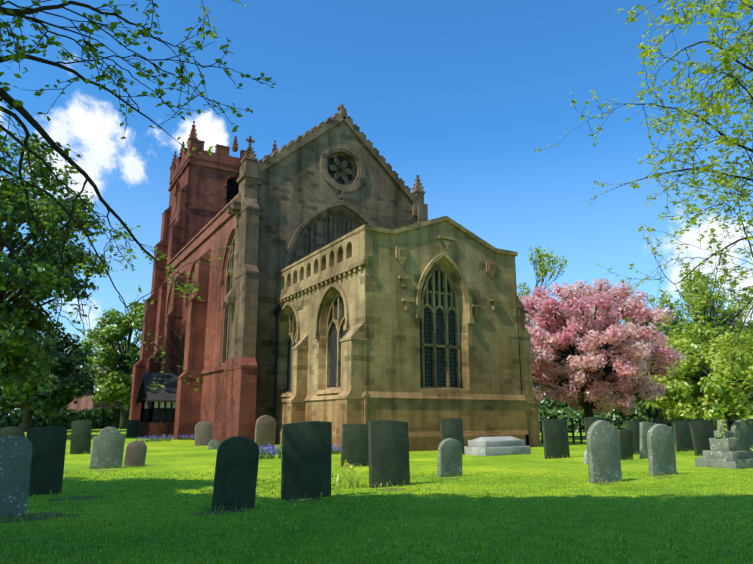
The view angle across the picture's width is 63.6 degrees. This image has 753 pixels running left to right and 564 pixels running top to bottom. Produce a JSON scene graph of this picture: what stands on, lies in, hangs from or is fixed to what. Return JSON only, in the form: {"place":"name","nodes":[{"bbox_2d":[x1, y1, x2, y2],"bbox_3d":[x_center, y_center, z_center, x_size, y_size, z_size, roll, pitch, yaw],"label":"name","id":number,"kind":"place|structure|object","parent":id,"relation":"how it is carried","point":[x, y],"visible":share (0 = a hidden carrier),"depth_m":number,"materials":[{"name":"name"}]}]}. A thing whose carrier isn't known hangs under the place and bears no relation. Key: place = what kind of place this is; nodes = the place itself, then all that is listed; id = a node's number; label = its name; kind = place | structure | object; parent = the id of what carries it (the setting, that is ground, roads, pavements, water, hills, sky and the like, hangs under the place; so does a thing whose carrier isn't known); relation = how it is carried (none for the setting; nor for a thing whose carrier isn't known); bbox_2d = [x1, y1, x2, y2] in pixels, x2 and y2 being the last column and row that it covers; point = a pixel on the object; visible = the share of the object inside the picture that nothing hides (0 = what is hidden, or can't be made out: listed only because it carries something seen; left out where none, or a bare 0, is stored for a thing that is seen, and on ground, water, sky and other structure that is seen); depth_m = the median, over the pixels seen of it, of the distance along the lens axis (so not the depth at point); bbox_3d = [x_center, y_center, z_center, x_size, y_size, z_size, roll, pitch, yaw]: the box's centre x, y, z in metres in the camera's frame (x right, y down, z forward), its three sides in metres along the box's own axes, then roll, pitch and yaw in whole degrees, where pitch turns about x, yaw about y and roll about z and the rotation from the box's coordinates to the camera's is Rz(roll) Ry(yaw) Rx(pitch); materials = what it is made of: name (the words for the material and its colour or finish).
{"place":"outdoors","nodes":[
{"label":"outdoors","id":0,"kind":"place"},
{"bbox_2d":[53,354,130,412],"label":"house","id":1,"kind":"structure","parent":0,"point":[84,402],"depth_m":78.43,"materials":[{"name":"brick"}]},
{"bbox_2d":[129,121,277,427],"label":"church tower","id":2,"kind":"structure","parent":0,"point":[203,189],"depth_m":54.88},
{"bbox_2d":[0,426,752,563],"bbox_3d":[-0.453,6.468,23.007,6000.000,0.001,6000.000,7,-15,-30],"label":"lawn","id":3,"kind":"structure","parent":0,"point":[180,456],"depth_m":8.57,"materials":[{"name":"green plant"}]},
{"bbox_2d":[0,427,24,437],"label":"gravestone","id":4,"kind":"object","parent":3,"relation":"on","point":[6,431],"visible":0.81,"depth_m":14.22,"materials":[{"name":"stone"}]},
{"bbox_2d":[0,435,32,517],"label":"gravestone","id":5,"kind":"object","parent":3,"relation":"on","point":[15,458],"visible":0.85,"depth_m":8.17,"materials":[{"name":"grey stone"}]},
{"bbox_2d":[2,334,55,412],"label":"tree","id":6,"kind":"object","parent":3,"relation":"on","point":[14,407],"depth_m":104.57,"materials":[{"name":"green plant"}]},
{"bbox_2d":[26,426,67,495],"bbox_3d":[-5.769,3.223,10.527,0.619,1.392,0.090,7,-10,-34],"label":"gravestone","id":7,"kind":"object","parent":3,"relation":"on","point":[48,458],"visible":0.67,"depth_m":10.53,"materials":[{"name":"stone"}]},
{"bbox_2d":[0,320,97,431],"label":"tree","id":8,"kind":"object","parent":3,"relation":"on","point":[64,387],"visible":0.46,"depth_m":56.14,"materials":[{"name":"green plant"}]},
{"bbox_2d":[0,128,111,400],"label":"dark tree","id":9,"kind":"object","parent":3,"relation":"on","point":[36,318],"visible":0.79,"depth_m":39.33,"materials":[{"name":"green plant"}]},
{"bbox_2d":[0,406,129,428],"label":"hedge","id":10,"kind":"object","parent":3,"relation":"on","point":[101,418],"visible":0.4,"depth_m":68.07,"materials":[{"name":"green plant"}]},
{"bbox_2d":[70,420,91,453],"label":"gravestone","id":11,"kind":"object","parent":3,"relation":"on","point":[81,431],"visible":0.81,"depth_m":22.24,"materials":[{"name":"stone"}]},
{"bbox_2d":[71,346,135,366],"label":"tree","id":12,"kind":"object","parent":3,"relation":"on","point":[95,354],"depth_m":116.15,"materials":[{"name":"green plant"}]},
{"bbox_2d":[89,427,124,468],"bbox_3d":[-7.058,4.470,15.923,0.769,1.309,0.140,9,-16,-30],"label":"gravestone","id":13,"kind":"object","parent":3,"relation":"on","point":[108,443],"visible":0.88,"depth_m":15.88,"materials":[{"name":"grey stone"}]},
{"bbox_2d":[79,301,143,428],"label":"tree beside tower","id":14,"kind":"object","parent":3,"relation":"on","point":[114,382],"visible":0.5,"depth_m":69.80,"materials":[{"name":"green plant"}]},
{"bbox_2d":[126,420,139,436],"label":"gravestone","id":15,"kind":"object","parent":3,"relation":"on","point":[132,428],"visible":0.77,"depth_m":41.24,"materials":[{"name":"stone"}]},
{"bbox_2d":[123,441,146,466],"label":"gravestone","id":16,"kind":"object","parent":3,"relation":"on","point":[135,452],"visible":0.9,"depth_m":16.58,"materials":[{"name":"stone"}]},
{"bbox_2d":[0,0,275,422],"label":"tree","id":17,"kind":"object","parent":3,"relation":"on","point":[21,13],"visible":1,"depth_m":7.77,"materials":[{"name":"green plant"}]},
{"bbox_2d":[135,372,180,438],"bbox_3d":[-14.254,8.221,40.571,2.840,4.240,4.200,7,-15,-30],"label":"church porch","id":18,"kind":"object","parent":3,"relation":"on","point":[158,408],"visible":0.71,"depth_m":39.19,"materials":[{"name":"black wood"}]},
{"bbox_2d":[195,421,212,445],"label":"gravestone","id":19,"kind":"object","parent":3,"relation":"on","point":[203,433],"visible":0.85,"depth_m":28.83,"materials":[{"name":"stone"}]},
{"bbox_2d":[208,440,220,449],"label":"gravestone","id":20,"kind":"object","parent":3,"relation":"on","point":[213,444],"visible":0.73,"depth_m":25.27,"materials":[{"name":"grey stone"}]},
{"bbox_2d":[211,436,258,510],"bbox_3d":[-2.048,2.899,8.822,0.606,1.278,0.100,9,-11,-26],"label":"gravestone","id":21,"kind":"object","parent":3,"relation":"on","point":[236,472],"visible":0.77,"depth_m":8.79,"materials":[{"name":"stone"}]},
{"bbox_2d":[133,434,340,458],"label":"bluebell leaves","id":22,"kind":"object","parent":3,"relation":"on","point":[269,450],"visible":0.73,"depth_m":22.20,"materials":[{"name":"green plant"}]},
{"bbox_2d":[255,415,275,446],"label":"gravestone","id":23,"kind":"object","parent":3,"relation":"on","point":[265,430],"visible":0.88,"depth_m":27.28,"materials":[{"name":"stone"}]},
{"bbox_2d":[160,104,427,442],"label":"church","id":24,"kind":"structure","parent":3,"relation":"on","point":[334,177],"depth_m":35.44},
{"bbox_2d":[281,421,331,499],"bbox_3d":[-1.157,3.072,10.069,0.853,1.488,0.100,4,-8,-28],"label":"gravestone","id":25,"kind":"object","parent":3,"relation":"on","point":[306,458],"visible":0.69,"depth_m":10.03,"materials":[{"name":"stone"}]},
{"bbox_2d":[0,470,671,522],"bbox_3d":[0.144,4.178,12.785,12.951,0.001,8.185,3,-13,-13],"label":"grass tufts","id":26,"kind":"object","parent":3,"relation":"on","point":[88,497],"visible":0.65,"depth_m":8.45,"materials":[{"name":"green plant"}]},
{"bbox_2d":[336,460,364,487],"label":"daffodil leaves","id":27,"kind":"object","parent":3,"relation":"on","point":[348,482],"visible":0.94,"depth_m":11.53,"materials":[{"name":"green plant"}]},
{"bbox_2d":[6,448,696,516],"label":"grass tufts","id":28,"kind":"object","parent":3,"relation":"on","point":[410,479],"visible":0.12,"depth_m":13.84,"materials":[{"name":"green plant"}]},
{"bbox_2d":[341,424,368,466],"bbox_3d":[-0.523,4.587,16.602,0.929,1.378,0.090,9,-17,-25],"label":"gravestone","id":29,"kind":"object","parent":3,"relation":"on","point":[354,445],"visible":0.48,"depth_m":16.55,"materials":[{"name":"stone"}]},
{"bbox_2d":[368,420,409,487],"bbox_3d":[0.249,3.460,11.822,0.878,1.494,0.100,9,-20,-30],"label":"gravestone","id":30,"kind":"object","parent":3,"relation":"on","point":[388,444],"visible":0.69,"depth_m":11.80,"materials":[{"name":"stone"}]},
{"bbox_2d":[273,216,539,452],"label":"church chapel","id":31,"kind":"structure","parent":3,"relation":"on","point":[420,329],"depth_m":26.51,"materials":[{"name":"beige stone"}]},
{"bbox_2d":[437,438,462,476],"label":"gravestone","id":32,"kind":"object","parent":3,"relation":"on","point":[450,451],"visible":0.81,"depth_m":13.62,"materials":[{"name":"grey stone"}]},
{"bbox_2d":[440,418,464,454],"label":"gravestone","id":33,"kind":"object","parent":3,"relation":"on","point":[452,428],"visible":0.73,"depth_m":21.77,"materials":[{"name":"stone"}]},
{"bbox_2d":[464,436,530,455],"bbox_3d":[4.371,5.984,22.034,2.300,0.720,1.150,9,-15,-34],"label":"ledger tomb","id":34,"kind":"object","parent":3,"relation":"on","point":[495,446],"visible":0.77,"depth_m":21.58,"materials":[{"name":"stone"}]},
{"bbox_2d":[534,377,545,396],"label":"tree","id":35,"kind":"object","parent":3,"relation":"on","point":[536,385],"visible":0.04,"depth_m":126.44,"materials":[{"name":"green plant"}]},
{"bbox_2d":[517,244,572,407],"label":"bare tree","id":36,"kind":"object","parent":3,"relation":"on","point":[542,270],"visible":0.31,"depth_m":60.91,"materials":[{"name":"green plant"}]},
{"bbox_2d":[541,419,569,458],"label":"gravestone","id":37,"kind":"object","parent":3,"relation":"on","point":[555,439],"visible":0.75,"depth_m":19.95,"materials":[{"name":"stone"}]},
{"bbox_2d":[584,449,587,463],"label":"gravestone","id":38,"kind":"object","parent":3,"relation":"on","point":[585,458],"visible":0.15,"depth_m":17.38,"materials":[{"name":"stone"}]},
{"bbox_2d":[583,417,597,436],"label":"gravestone","id":39,"kind":"object","parent":3,"relation":"on","point":[589,422],"visible":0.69,"depth_m":27.22,"materials":[{"name":"stone"}]},
{"bbox_2d":[538,405,652,432],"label":"hedge","id":40,"kind":"object","parent":3,"relation":"on","point":[577,415],"visible":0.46,"depth_m":53.52,"materials":[{"name":"green plant"}]},
{"bbox_2d":[519,278,688,435],"bbox_3d":[12.843,4.838,37.698,11.477,10.238,11.240,-7,-15,29],"label":"cherry tree","id":41,"kind":"object","parent":3,"relation":"on","point":[574,370],"visible":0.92,"depth_m":35.23,"materials":[{"name":"pink plant"}]},
{"bbox_2d":[586,420,621,482],"bbox_3d":[4.700,3.618,12.541,0.790,1.498,0.130,3,-10,-25],"label":"gravestone","id":42,"kind":"object","parent":3,"relation":"on","point":[603,449],"visible":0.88,"depth_m":12.48,"materials":[{"name":"grey stone"}]},
{"bbox_2d":[618,430,632,459],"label":"gravestone","id":43,"kind":"object","parent":3,"relation":"on","point":[625,442],"visible":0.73,"depth_m":19.14,"materials":[{"name":"stone"}]},
{"bbox_2d":[626,420,639,454],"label":"gravestone","id":44,"kind":"object","parent":3,"relation":"on","point":[633,426],"visible":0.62,"depth_m":22.11,"materials":[{"name":"stone"}]},
{"bbox_2d":[539,419,735,443],"bbox_3d":[14.464,7.675,31.157,13.583,1.300,0.110,0,-13,1],"label":"fence railing","id":45,"kind":"object","parent":3,"relation":"on","point":[580,428],"visible":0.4,"depth_m":31.22,"materials":[{"name":"black metal"}]},
{"bbox_2d":[535,0,752,451],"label":"tree","id":46,"kind":"object","parent":3,"relation":"on","point":[716,108],"visible":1,"depth_m":16.45,"materials":[{"name":"green plant"}]},
{"bbox_2d":[540,397,747,425],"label":"hedge","id":47,"kind":"object","parent":3,"relation":"on","point":[549,404],"visible":0.06,"depth_m":100.62,"materials":[{"name":"green plant"}]},
{"bbox_2d":[639,422,656,458],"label":"gravestone","id":48,"kind":"object","parent":3,"relation":"on","point":[645,427],"visible":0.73,"depth_m":19.74,"materials":[{"name":"grey stone"}]},
{"bbox_2d":[599,309,710,423],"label":"dark tree","id":49,"kind":"object","parent":3,"relation":"on","point":[639,401],"depth_m":61.04,"materials":[{"name":"green plant"}]},
{"bbox_2d":[647,424,676,475],"bbox_3d":[6.588,3.996,14.014,0.818,1.404,0.120,3,-8,-29],"label":"gravestone","id":50,"kind":"object","parent":3,"relation":"on","point":[661,449],"visible":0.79,"depth_m":13.95,"materials":[{"name":"grey stone"}]},
{"bbox_2d":[672,421,693,451],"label":"gravestone","id":51,"kind":"object","parent":3,"relation":"on","point":[682,435],"visible":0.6,"depth_m":23.93,"materials":[{"name":"stone"}]},
{"bbox_2d":[634,320,752,430],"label":"lime tree","id":52,"kind":"object","parent":3,"relation":"on","point":[683,399],"visible":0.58,"depth_m":48.89,"materials":[{"name":"green plant"}]},
{"bbox_2d":[646,266,752,374],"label":"bare tree","id":53,"kind":"object","parent":3,"relation":"on","point":[689,286],"visible":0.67,"depth_m":73.37,"materials":[{"name":"green plant"}]},
{"bbox_2d":[689,420,713,455],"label":"gravestone","id":54,"kind":"object","parent":3,"relation":"on","point":[701,432],"visible":0.75,"depth_m":21.48,"materials":[{"name":"stone"}]},
{"bbox_2d":[690,306,746,395],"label":"tree","id":55,"kind":"object","parent":3,"relation":"on","point":[720,325],"visible":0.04,"depth_m":103.80,"materials":[{"name":"green plant"}]},
{"bbox_2d":[695,420,752,468],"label":"cross monument","id":56,"kind":"object","parent":3,"relation":"on","point":[724,451],"visible":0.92,"depth_m":16.23,"materials":[{"name":"grey stone"}]},
{"bbox_2d":[711,320,752,380],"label":"dark tree","id":57,"kind":"object","parent":3,"relation":"on","point":[722,333],"visible":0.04,"depth_m":79.43,"materials":[{"name":"green plant"}]},
{"bbox_2d":[731,420,752,458],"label":"gravestone","id":58,"kind":"object","parent":3,"relation":"on","point":[742,433],"visible":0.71,"depth_m":18.16,"materials":[{"name":"grey stone"}]},
{"bbox_2d":[738,419,752,431],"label":"gravestone","id":59,"kind":"object","parent":3,"relation":"on","point":[749,420],"visible":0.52,"depth_m":22.12,"materials":[{"name":"stone"}]},
{"bbox_2d":[0,0,752,409],"label":"sky","id":60,"kind":"structure","parent":0,"point":[460,96],"materials":[{"name":"blue"}]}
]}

